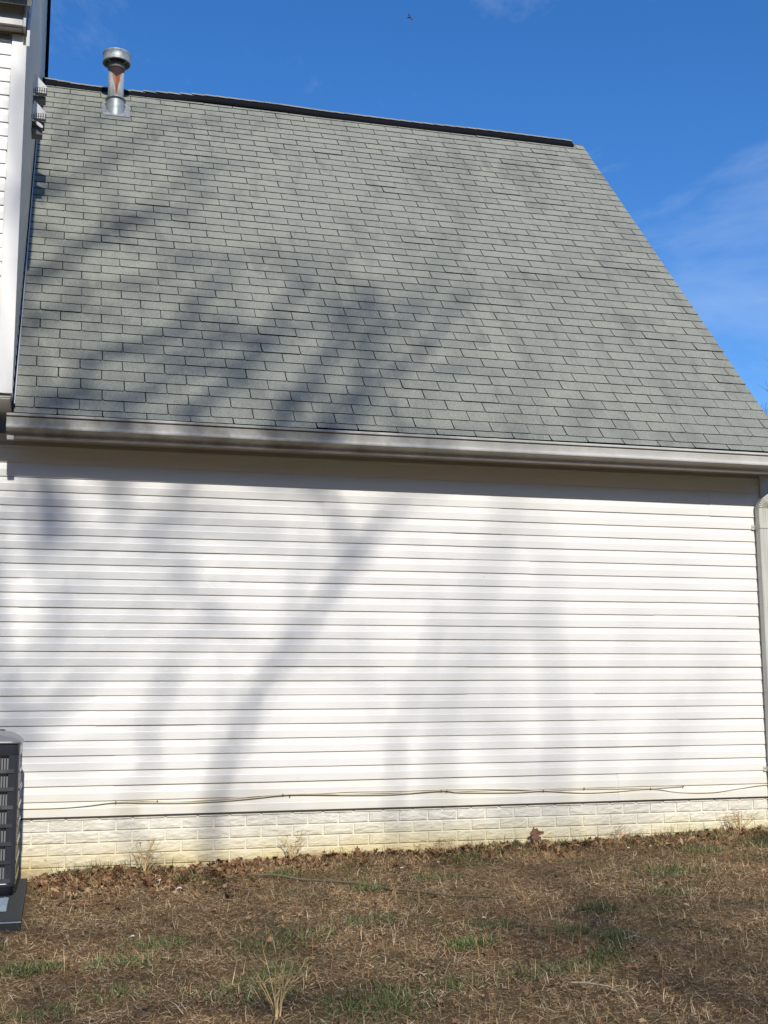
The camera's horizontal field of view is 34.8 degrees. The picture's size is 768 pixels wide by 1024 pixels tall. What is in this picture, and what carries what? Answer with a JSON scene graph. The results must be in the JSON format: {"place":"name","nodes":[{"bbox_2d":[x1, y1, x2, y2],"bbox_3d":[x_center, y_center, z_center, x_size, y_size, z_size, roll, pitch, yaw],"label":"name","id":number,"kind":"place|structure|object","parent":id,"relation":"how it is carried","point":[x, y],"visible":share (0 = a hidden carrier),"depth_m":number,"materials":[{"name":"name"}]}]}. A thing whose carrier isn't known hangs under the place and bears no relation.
{"place":"outdoors","nodes":[
{"label":"outdoors","id":0,"kind":"place"},
{"bbox_2d":[0,897,8,911],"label":"ribbed slab","id":1,"kind":"structure","parent":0,"point":[4,901],"depth_m":6.70,"materials":[{"name":"grey"}]},
{"bbox_2d":[0,823,767,1023],"bbox_3d":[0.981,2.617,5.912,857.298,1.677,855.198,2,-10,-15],"label":"ground","id":2,"kind":"structure","parent":0,"point":[26,917],"depth_m":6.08,"materials":[{"name":"brown plant"}]},
{"bbox_2d":[0,878,26,930],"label":"equipment pad","id":3,"kind":"object","parent":2,"relation":"on","point":[11,918],"visible":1,"depth_m":6.70,"materials":[{"name":"grey plastic"}]},
{"bbox_2d":[0,729,23,895],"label":"air conditioner","id":4,"kind":"object","parent":3,"relation":"on","point":[11,749],"visible":1,"depth_m":7.31,"materials":[{"name":"grey metal"}]},
{"bbox_2d":[121,836,164,870],"bbox_3d":[-1.630,2.326,8.285,0.281,0.250,0.165,6,-12,-35],"label":"dry weed","id":5,"kind":"object","parent":2,"relation":"on","point":[145,862],"visible":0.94,"depth_m":8.27,"materials":[{"name":"brown plant"}]},
{"bbox_2d":[247,947,321,1020],"bbox_3d":[-0.402,1.919,4.965,0.296,0.277,0.186,-1,-10,4],"label":"dry weed","id":6,"kind":"object","parent":2,"relation":"on","point":[277,1012],"visible":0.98,"depth_m":4.98,"materials":[{"name":"brown plant"}]},
{"bbox_2d":[277,829,307,861],"bbox_3d":[-0.638,2.345,8.594,0.228,0.238,0.109,2,-10,-15],"label":"dry weed","id":7,"kind":"object","parent":2,"relation":"on","point":[289,848],"visible":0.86,"depth_m":8.59,"materials":[{"name":"brown plant"}]},
{"bbox_2d":[0,0,767,881],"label":"house","id":8,"kind":"structure","parent":2,"relation":"on","point":[240,558],"depth_m":9.38,"materials":[{"name":"white plastic"}]},
{"bbox_2d":[20,784,767,809],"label":"cable","id":9,"kind":"object","parent":8,"relation":"attached to","point":[386,794],"visible":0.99,"depth_m":8.87,"materials":[{"name":"black plastic"}]},
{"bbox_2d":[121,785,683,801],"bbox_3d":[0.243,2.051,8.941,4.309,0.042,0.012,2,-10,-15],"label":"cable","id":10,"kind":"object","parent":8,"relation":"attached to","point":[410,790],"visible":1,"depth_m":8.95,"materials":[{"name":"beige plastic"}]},
{"bbox_2d":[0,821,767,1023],"bbox_3d":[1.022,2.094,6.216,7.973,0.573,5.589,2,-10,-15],"label":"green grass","id":11,"kind":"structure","parent":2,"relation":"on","point":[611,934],"depth_m":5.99,"materials":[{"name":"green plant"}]},
{"bbox_2d":[0,824,767,1023],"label":"fallen leaves","id":12,"kind":"object","parent":2,"relation":"on","point":[218,864],"depth_m":8.13,"materials":[{"name":"brown plant"}]},
{"bbox_2d":[416,836,459,851],"bbox_3d":[0.396,2.409,8.825,0.336,0.132,0.178,2,-10,-15],"label":"dry weed","id":13,"kind":"object","parent":2,"relation":"on","point":[439,843],"visible":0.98,"depth_m":8.84,"materials":[{"name":"brown plant"}]},
{"bbox_2d":[530,827,543,841],"bbox_3d":[1.135,2.404,9.084,0.111,0.126,0.028,0,-10,-2],"label":"oak leaf","id":14,"kind":"object","parent":2,"relation":"on","point":[536,833],"visible":0.98,"depth_m":9.09,"materials":[{"name":"brown plant"}]},
{"bbox_2d":[571,977,628,992],"bbox_3d":[0.925,2.010,5.214,0.263,0.041,0.042,-7,-11,33],"label":"fallen twig","id":15,"kind":"object","parent":2,"relation":"on","point":[591,983],"visible":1,"depth_m":5.21,"materials":[{"name":"beige wood"}]},
{"bbox_2d":[604,823,627,841],"bbox_3d":[1.737,2.414,9.198,0.206,0.147,0.073,2,-10,-15],"label":"dry weed","id":16,"kind":"object","parent":2,"relation":"on","point":[620,832],"visible":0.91,"depth_m":9.20,"materials":[{"name":"brown plant"}]},
{"bbox_2d":[722,807,758,830],"bbox_3d":[2.760,2.383,9.470,0.437,0.202,0.186,2,-10,-15],"label":"dry weed","id":17,"kind":"object","parent":2,"relation":"on","point":[738,826],"visible":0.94,"depth_m":9.46,"materials":[{"name":"brown plant"}]},
{"bbox_2d":[48,0,767,414],"label":"sky","id":18,"kind":"structure","parent":0,"point":[668,99],"materials":[{"name":"blue"}]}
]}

